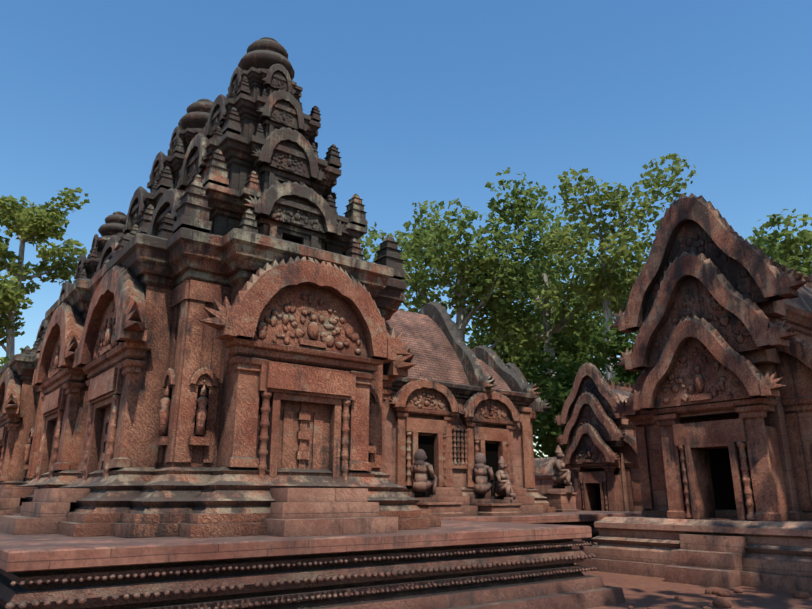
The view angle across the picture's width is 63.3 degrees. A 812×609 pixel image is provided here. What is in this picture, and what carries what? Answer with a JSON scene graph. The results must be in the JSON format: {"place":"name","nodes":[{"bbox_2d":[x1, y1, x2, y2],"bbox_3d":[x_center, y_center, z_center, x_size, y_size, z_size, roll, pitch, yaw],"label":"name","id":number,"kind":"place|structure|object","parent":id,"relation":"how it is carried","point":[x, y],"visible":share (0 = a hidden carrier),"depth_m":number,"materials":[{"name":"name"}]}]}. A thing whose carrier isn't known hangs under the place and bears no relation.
{"place":"outdoors","nodes":[
{"label":"outdoors","id":0,"kind":"place"},
{"bbox_2d":[0,0,811,457],"label":"sky","id":1,"kind":"structure","parent":0,"point":[420,101],"materials":[{"name":"blue"}]},
{"bbox_2d":[574,563,811,608],"bbox_3d":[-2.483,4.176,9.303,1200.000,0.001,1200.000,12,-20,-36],"label":"ground","id":2,"kind":"structure","parent":0,"point":[642,592],"depth_m":9.64,"materials":[{"name":"brown stone"}]},
{"bbox_2d":[0,357,5,375],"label":"tree","id":3,"kind":"object","parent":2,"relation":"on","point":[2,360],"visible":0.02,"depth_m":27.84,"materials":[{"name":"green plant"}]},
{"bbox_2d":[0,348,31,378],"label":"tree","id":4,"kind":"object","parent":2,"relation":"on","point":[6,358],"depth_m":21.05,"materials":[{"name":"green plant"}]},
{"bbox_2d":[0,187,89,362],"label":"tall tree","id":5,"kind":"object","parent":2,"relation":"on","point":[42,225],"visible":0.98,"depth_m":44.97,"materials":[{"name":"green plant"}]},
{"bbox_2d":[0,511,641,608],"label":"stone platform","id":6,"kind":"structure","parent":2,"relation":"on","point":[525,561],"depth_m":6.87,"materials":[{"name":"stone"}]},
{"bbox_2d":[0,211,125,486],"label":"tower","id":7,"kind":"structure","parent":6,"relation":"on","point":[21,415],"depth_m":15.67,"materials":[{"name":"stone"}]},
{"bbox_2d":[0,99,213,515],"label":"tower","id":8,"kind":"structure","parent":6,"relation":"on","point":[59,381],"depth_m":12.07,"materials":[{"name":"stone"}]},
{"bbox_2d":[0,37,440,537],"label":"tower","id":9,"kind":"structure","parent":6,"relation":"on","point":[243,357],"depth_m":8.51,"materials":[{"name":"stone"}]},
{"bbox_2d":[416,502,462,516],"bbox_3d":[0.532,4.386,14.114,0.980,0.280,0.980,12,-20,-36],"label":"pedestal","id":10,"kind":"object","parent":6,"relation":"on","point":[443,509],"visible":0.56,"depth_m":13.76,"materials":[{"name":"stone"}]},
{"bbox_2d":[407,449,438,502],"bbox_3d":[0.359,3.726,14.361,0.587,1.127,0.647,-12,-20,35],"label":"guardian statue","id":11,"kind":"object","parent":10,"relation":"on","point":[421,468],"visible":1,"depth_m":14.23,"materials":[{"name":"stone"}]},
{"bbox_2d":[385,301,554,515],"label":"temple hall","id":12,"kind":"structure","parent":6,"relation":"on","point":[455,404],"depth_m":16.67,"materials":[{"name":"stone"}]},
{"bbox_2d":[470,503,522,515],"bbox_3d":[1.937,4.624,14.877,0.980,0.250,0.980,12,-20,-36],"label":"pedestal","id":13,"kind":"object","parent":6,"relation":"on","point":[494,509],"visible":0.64,"depth_m":14.47,"materials":[{"name":"stone"}]},
{"bbox_2d":[469,453,499,503],"bbox_3d":[1.755,3.972,15.101,0.587,1.127,0.647,-12,-20,35],"label":"guardian statue","id":14,"kind":"object","parent":13,"relation":"on","point":[481,471],"visible":1,"depth_m":14.97,"materials":[{"name":"stone"}]},
{"bbox_2d":[494,456,517,503],"bbox_3d":[2.216,3.993,15.052,0.554,1.058,0.503,-12,-20,35],"label":"guardian statue","id":15,"kind":"object","parent":13,"relation":"on","point":[504,490],"visible":1,"depth_m":14.91,"materials":[{"name":"stone"}]},
{"bbox_2d":[542,492,578,511],"bbox_3d":[4.142,5.327,17.745,0.680,0.500,0.680,12,-20,-36],"label":"pedestal","id":16,"kind":"object","parent":6,"relation":"on","point":[562,501],"visible":0.84,"depth_m":17.50,"materials":[{"name":"stone"}]},
{"bbox_2d":[547,445,573,492],"bbox_3d":[4.207,4.474,17.965,0.660,1.260,0.599,-6,-17,21],"label":"guardian statue","id":17,"kind":"object","parent":16,"relation":"on","point":[561,478],"visible":1,"depth_m":17.78,"materials":[{"name":"stone"}]},
{"bbox_2d":[359,167,578,365],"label":"tree","id":18,"kind":"object","parent":2,"relation":"on","point":[432,254],"visible":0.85,"depth_m":47.86,"materials":[{"name":"green plant"}]},
{"bbox_2d":[465,315,558,446],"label":"tree","id":19,"kind":"object","parent":2,"relation":"on","point":[469,328],"depth_m":62.64,"materials":[{"name":"green plant"}]},
{"bbox_2d":[442,181,645,457],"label":"tree","id":20,"kind":"object","parent":2,"relation":"on","point":[549,274],"visible":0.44,"depth_m":50.95,"materials":[{"name":"green plant"}]},
{"bbox_2d":[469,259,637,378],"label":"tree foliage","id":21,"kind":"object","parent":2,"relation":"on","point":[590,332],"visible":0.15,"depth_m":59.33,"materials":[{"name":"green plant"}]},
{"bbox_2d":[517,332,605,457],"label":"tree","id":22,"kind":"object","parent":2,"relation":"on","point":[546,429],"visible":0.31,"depth_m":44.62,"materials":[{"name":"green plant"}]},
{"bbox_2d":[534,362,642,511],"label":"temple building","id":23,"kind":"structure","parent":2,"relation":"on","point":[598,438],"depth_m":22.33,"materials":[{"name":"stone"}]},
{"bbox_2d":[530,153,697,379],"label":"tree","id":24,"kind":"object","parent":2,"relation":"on","point":[606,287],"visible":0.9,"depth_m":41.15,"materials":[{"name":"green plant"}]},
{"bbox_2d":[590,317,643,387],"bbox_3d":[13.109,5.579,31.791,9.188,9.879,8.013,12,-20,-36],"label":"tree","id":25,"kind":"object","parent":2,"relation":"on","point":[610,348],"visible":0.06,"depth_m":31.42,"materials":[{"name":"green plant"}]},
{"bbox_2d":[576,193,811,593],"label":"library","id":26,"kind":"structure","parent":2,"relation":"on","point":[717,314],"depth_m":12.27,"materials":[{"name":"stone"}]},
{"bbox_2d":[632,233,790,336],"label":"tree","id":27,"kind":"object","parent":2,"relation":"on","point":[750,237],"depth_m":50.51,"materials":[{"name":"green plant"}]},
{"bbox_2d":[628,587,809,608],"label":"rubble stones","id":28,"kind":"object","parent":2,"relation":"on","point":[720,602],"visible":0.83,"depth_m":9.40,"materials":[{"name":"stone"}]},
{"bbox_2d":[750,209,811,276],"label":"tree","id":29,"kind":"object","parent":2,"relation":"on","point":[789,249],"visible":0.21,"depth_m":39.77,"materials":[{"name":"green plant"}]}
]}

